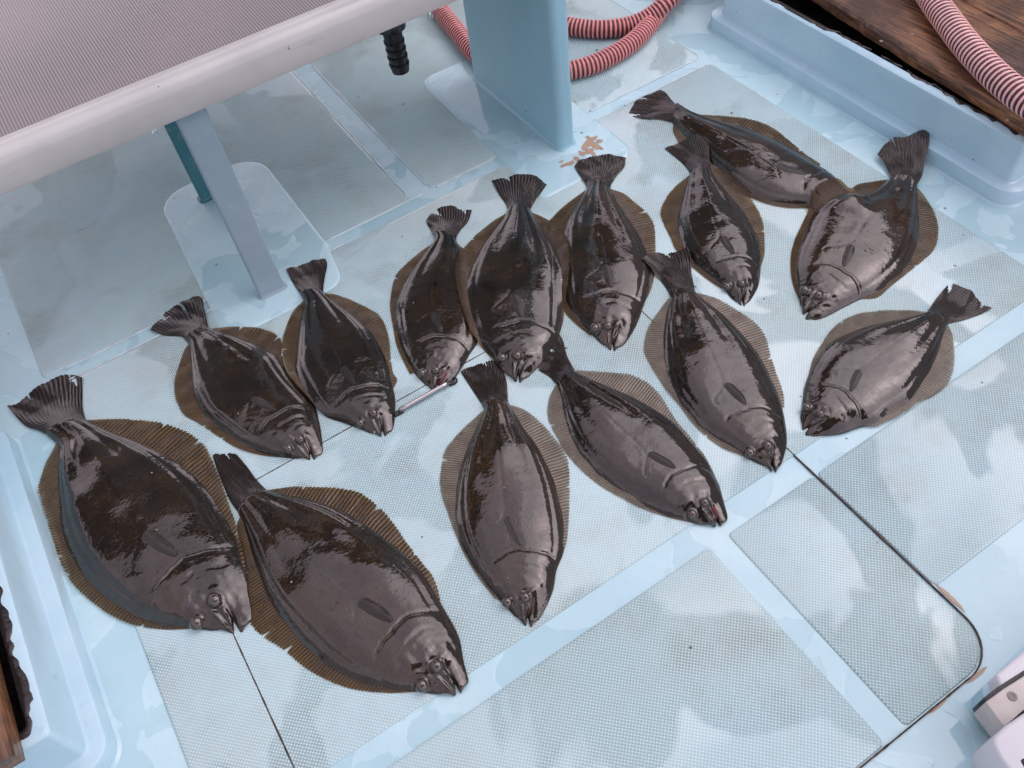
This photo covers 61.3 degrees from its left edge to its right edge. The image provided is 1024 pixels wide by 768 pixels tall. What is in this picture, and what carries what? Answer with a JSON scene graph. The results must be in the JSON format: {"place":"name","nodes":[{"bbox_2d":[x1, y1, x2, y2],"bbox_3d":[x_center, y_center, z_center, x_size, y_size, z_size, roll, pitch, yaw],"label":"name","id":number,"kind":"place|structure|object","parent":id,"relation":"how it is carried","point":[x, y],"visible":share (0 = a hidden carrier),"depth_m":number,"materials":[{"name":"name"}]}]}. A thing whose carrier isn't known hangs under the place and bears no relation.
{"place":"outdoors","nodes":[
{"label":"outdoors","id":0,"kind":"place"},
{"bbox_2d":[0,0,1023,767],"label":"deck","id":1,"kind":"structure","parent":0,"point":[984,588],"depth_m":1.60,"materials":[{"name":"paint"}]},
{"bbox_2d":[0,431,121,767],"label":"hold coaming","id":2,"kind":"object","parent":1,"relation":"on","point":[62,712],"visible":0.98,"depth_m":1.54,"materials":[{"name":"paint"}]},
{"bbox_2d":[0,664,25,767],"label":"plank","id":3,"kind":"object","parent":2,"relation":"on","point":[11,753],"visible":1,"depth_m":1.35,"materials":[{"name":"brown wood"}]},
{"bbox_2d":[0,71,407,376],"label":"nonskid panel","id":4,"kind":"object","parent":1,"relation":"on","point":[93,259],"visible":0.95,"depth_m":2.36,"materials":[{"name":"paint"}]},
{"bbox_2d":[69,243,344,379],"bbox_3d":[-0.737,-0.185,2.129,0.730,0.006,0.008,-30,55,-15],"label":"deck bead","id":5,"kind":"object","parent":1,"relation":"on","point":[126,351],"visible":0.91,"depth_m":2.07,"materials":[{"name":"paint"}]},
{"bbox_2d":[64,192,423,369],"bbox_3d":[-0.650,-0.274,2.186,0.990,0.006,0.008,-30,55,-15],"label":"deck bead","id":6,"kind":"object","parent":1,"relation":"on","point":[204,300],"visible":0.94,"depth_m":2.14,"materials":[{"name":"paint"}]},
{"bbox_2d":[164,162,339,329],"bbox_3d":[-0.705,-0.382,2.274,0.343,0.006,0.640,-30,55,-15],"label":"leg pad","id":7,"kind":"object","parent":1,"relation":"on","point":[291,236],"visible":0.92,"depth_m":2.25,"materials":[{"name":"paint"}]},
{"bbox_2d":[0,0,456,300],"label":"work table","id":8,"kind":"object","parent":7,"relation":"on","point":[81,80],"visible":1,"depth_m":1.75,"materials":[{"name":"paint"}]},
{"bbox_2d":[152,129,158,135],"bbox_3d":[-0.704,-0.497,1.704,0.012,0.018,0.012,-30,55,-15],"label":"water drop","id":9,"kind":"object","parent":8,"relation":"hanging from","point":[155,132],"visible":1,"depth_m":1.70,"materials":[{"name":"clear liquid"}]},
{"bbox_2d":[380,23,408,75],"bbox_3d":[-0.275,-0.805,1.995,0.090,0.188,0.090,-30,55,-15],"label":"drain fitting","id":10,"kind":"object","parent":8,"relation":"hanging from","point":[395,49],"visible":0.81,"depth_m":2.01,"materials":[{"name":"black plastic"}]},
{"bbox_2d":[292,71,406,194],"bbox_3d":[-0.512,-0.776,2.553,0.008,0.006,0.840,-30,55,-15],"label":"deck bead","id":11,"kind":"object","parent":1,"relation":"on","point":[364,149],"visible":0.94,"depth_m":2.49,"materials":[{"name":"paint"}]},
{"bbox_2d":[312,66,425,184],"bbox_3d":[-0.433,-0.774,2.542,0.007,0.006,0.740,-30,55,-15],"label":"deck bead","id":12,"kind":"object","parent":1,"relation":"on","point":[371,127],"visible":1,"depth_m":2.52,"materials":[{"name":"paint"}]},
{"bbox_2d":[436,158,492,186],"bbox_3d":[-0.128,-0.574,2.351,0.180,0.006,0.007,-30,55,-15],"label":"deck bead","id":13,"kind":"object","parent":1,"relation":"on","point":[467,171],"visible":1,"depth_m":2.35,"materials":[{"name":"paint"}]},
{"bbox_2d":[311,0,697,187],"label":"nonskid panel","id":14,"kind":"object","parent":1,"relation":"on","point":[423,131],"visible":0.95,"depth_m":2.59,"materials":[{"name":"paint"}]},
{"bbox_2d":[432,0,669,79],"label":"suction hose","id":15,"kind":"object","parent":14,"relation":"on","point":[637,37],"visible":0.68,"depth_m":2.58,"materials":[{"name":"pink plastic"}]},
{"bbox_2d":[567,0,679,38],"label":"suction hose","id":16,"kind":"object","parent":14,"relation":"on","point":[601,29],"visible":0.52,"depth_m":2.64,"materials":[{"name":"pink plastic"}]},
{"bbox_2d":[424,59,628,196],"bbox_3d":[0.020,-0.771,2.481,0.314,0.006,0.700,-30,55,-15],"label":"upright pad","id":17,"kind":"object","parent":1,"relation":"on","point":[510,141],"visible":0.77,"depth_m":2.42,"materials":[{"name":"paint"}]},
{"bbox_2d":[463,0,575,151],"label":"support upright","id":18,"kind":"object","parent":17,"relation":"on","point":[519,49],"visible":1,"depth_m":2.30,"materials":[{"name":"paint"}]},
{"bbox_2d":[559,135,602,166],"bbox_3d":[0.195,-0.626,2.343,0.074,0.001,0.164,28,61,25],"label":"bare primer patch","id":19,"kind":"object","parent":17,"relation":"on","point":[587,144],"visible":1,"depth_m":2.35,"materials":[{"name":"paint"}]},
{"bbox_2d":[72,65,1023,767],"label":"nonskid panel","id":20,"kind":"object","parent":1,"relation":"on","point":[216,709],"visible":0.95,"depth_m":1.84,"materials":[{"name":"paint"}]},
{"bbox_2d":[7,374,251,633],"bbox_3d":[-0.801,0.217,1.801,0.350,0.044,0.853,-30,55,-15],"label":"flounder","id":21,"kind":"object","parent":20,"relation":"on","point":[141,523],"visible":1,"depth_m":1.75,"materials":[{"name":"brown food"}]},
{"bbox_2d":[150,296,322,459],"bbox_3d":[-0.636,-0.022,1.967,0.274,0.036,0.628,-30,55,-15],"label":"flounder","id":22,"kind":"object","parent":20,"relation":"on","point":[237,387],"visible":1,"depth_m":1.93,"materials":[{"name":"brown food"}]},
{"bbox_2d":[282,258,396,436],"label":"flounder","id":23,"kind":"object","parent":20,"relation":"on","point":[336,355],"visible":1,"depth_m":1.96,"materials":[{"name":"brown food"}]},
{"bbox_2d":[213,453,468,695],"bbox_3d":[-0.370,0.335,1.659,0.329,0.038,0.738,-30,55,-15],"label":"flounder","id":24,"kind":"object","parent":20,"relation":"on","point":[342,589],"visible":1,"depth_m":1.61,"materials":[{"name":"brown food"}]},
{"bbox_2d":[394,377,457,416],"bbox_3d":[-0.187,0.027,1.890,0.161,0.020,0.016,-30,55,-15],"label":"hatch handle","id":25,"kind":"object","parent":20,"relation":"on","point":[401,409],"visible":1,"depth_m":1.88,"materials":[{"name":"silver metal"}]},
{"bbox_2d":[390,205,477,388],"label":"flounder","id":26,"kind":"object","parent":20,"relation":"on","point":[436,340],"visible":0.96,"depth_m":2.02,"materials":[{"name":"brown food"}]},
{"bbox_2d":[439,360,569,626],"bbox_3d":[-0.014,0.183,1.733,0.266,0.037,0.610,-22,53,-9],"label":"flounder","id":27,"kind":"object","parent":20,"relation":"on","point":[503,478],"visible":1,"depth_m":1.70,"materials":[{"name":"brown food"}]},
{"bbox_2d":[455,174,569,382],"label":"flounder","id":28,"kind":"object","parent":20,"relation":"on","point":[512,266],"visible":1,"depth_m":2.04,"materials":[{"name":"brown food"}]},
{"bbox_2d":[549,154,655,350],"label":"flounder","id":29,"kind":"object","parent":20,"relation":"on","point":[608,232],"visible":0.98,"depth_m":2.07,"materials":[{"name":"brown food"}]},
{"bbox_2d":[538,334,727,526],"bbox_3d":[0.220,0.083,1.782,0.248,0.035,0.585,-30,55,-15],"label":"flounder","id":30,"kind":"object","parent":20,"relation":"on","point":[630,440],"visible":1,"depth_m":1.74,"materials":[{"name":"brown food"}]},
{"bbox_2d":[660,134,764,305],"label":"flounder","id":31,"kind":"object","parent":20,"relation":"on","point":[711,219],"visible":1,"depth_m":2.11,"materials":[{"name":"brown food"}]},
{"bbox_2d":[642,247,786,471],"bbox_3d":[0.424,-0.080,1.880,0.270,0.035,0.634,-6,52,3],"label":"flounder","id":32,"kind":"object","parent":20,"relation":"on","point":[714,364],"visible":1,"depth_m":1.84,"materials":[{"name":"brown food"}]},
{"bbox_2d":[629,90,837,207],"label":"flounder","id":33,"kind":"object","parent":20,"relation":"on","point":[763,162],"visible":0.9,"depth_m":2.24,"materials":[{"name":"brown food"}]},
{"bbox_2d":[790,130,938,319],"bbox_3d":[0.855,-0.391,2.053,0.679,0.054,0.305,-59,67,-31],"label":"flounder","id":34,"kind":"object","parent":20,"relation":"on","point":[868,240],"visible":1,"depth_m":2.02,"materials":[{"name":"brown food"}]},
{"bbox_2d":[800,284,991,436],"bbox_3d":[0.797,-0.069,1.825,0.555,0.036,0.257,-30,55,-15],"label":"flounder","id":35,"kind":"object","parent":20,"relation":"on","point":[879,368],"visible":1,"depth_m":1.80,"materials":[{"name":"brown food"}]},
{"bbox_2d":[226,311,982,767],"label":"hatch seam","id":36,"kind":"object","parent":1,"relation":"on","point":[826,487],"visible":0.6,"depth_m":1.53,"materials":[{"name":"rubber"}]},
{"bbox_2d":[388,550,881,767],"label":"nonskid panel","id":37,"kind":"object","parent":1,"relation":"on","point":[701,660],"visible":1,"depth_m":1.46,"materials":[{"name":"paint"}]},
{"bbox_2d":[590,58,697,111],"bbox_3d":[0.386,-0.871,2.514,0.390,0.006,0.007,-30,55,-15],"label":"deck bead","id":38,"kind":"object","parent":1,"relation":"on","point":[632,90],"visible":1,"depth_m":2.51,"materials":[{"name":"paint"}]},
{"bbox_2d":[624,64,706,105],"bbox_3d":[0.446,-0.866,2.503,0.300,0.006,0.007,-30,55,-15],"label":"deck bead","id":39,"kind":"object","parent":1,"relation":"on","point":[650,92],"visible":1,"depth_m":2.50,"materials":[{"name":"paint"}]},
{"bbox_2d":[730,478,978,724],"bbox_3d":[0.611,0.366,1.539,0.218,0.003,0.424,-30,55,-15],"label":"nonskid panel","id":40,"kind":"object","parent":1,"relation":"on","point":[892,629],"visible":1,"depth_m":1.52,"materials":[{"name":"paint"}]},
{"bbox_2d":[707,0,1023,207],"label":"hold coaming","id":41,"kind":"object","parent":1,"relation":"on","point":[827,57],"visible":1,"depth_m":2.27,"materials":[{"name":"paint"}]},
{"bbox_2d":[811,0,1023,135],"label":"plank","id":42,"kind":"object","parent":41,"relation":"on","point":[893,25],"visible":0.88,"depth_m":2.20,"materials":[{"name":"brown wood"}]},
{"bbox_2d":[915,0,1023,118],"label":"bilge hose","id":43,"kind":"object","parent":42,"relation":"on","point":[988,68],"visible":1,"depth_m":2.07,"materials":[{"name":"plastic"}]},
{"bbox_2d":[961,0,1023,34],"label":"plank","id":44,"kind":"object","parent":41,"relation":"on","point":[1009,13],"visible":0.58,"depth_m":2.25,"materials":[{"name":"brown wood"}]},
{"bbox_2d":[819,332,1023,583],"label":"nonskid panel","id":45,"kind":"object","parent":1,"relation":"on","point":[931,489],"visible":1,"depth_m":1.67,"materials":[{"name":"paint"}]},
{"bbox_2d":[929,699,946,712],"bbox_3d":[0.694,0.525,1.408,0.044,0.001,0.005,-30,55,-15],"label":"bare primer patch","id":46,"kind":"object","parent":1,"relation":"on","point":[938,706],"visible":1,"depth_m":1.41,"materials":[{"name":"beige paint"}]},
{"bbox_2d":[936,584,965,612],"bbox_3d":[0.767,0.373,1.515,0.008,0.001,0.072,-30,55,-15],"label":"bare primer patch","id":47,"kind":"object","parent":1,"relation":"on","point":[949,596],"visible":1,"depth_m":1.51,"materials":[{"name":"paint"}]},
{"bbox_2d":[968,666,986,682],"bbox_3d":[0.770,0.481,1.432,0.049,0.001,0.007,-30,55,-15],"label":"bare primer patch","id":48,"kind":"object","parent":1,"relation":"on","point":[978,673],"visible":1,"depth_m":1.43,"materials":[{"name":"beige paint"}]},
{"bbox_2d":[972,647,1023,767],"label":"equipment box","id":49,"kind":"object","parent":1,"relation":"on","point":[998,701],"visible":1,"depth_m":1.32,"materials":[{"name":"paint"}]}
]}

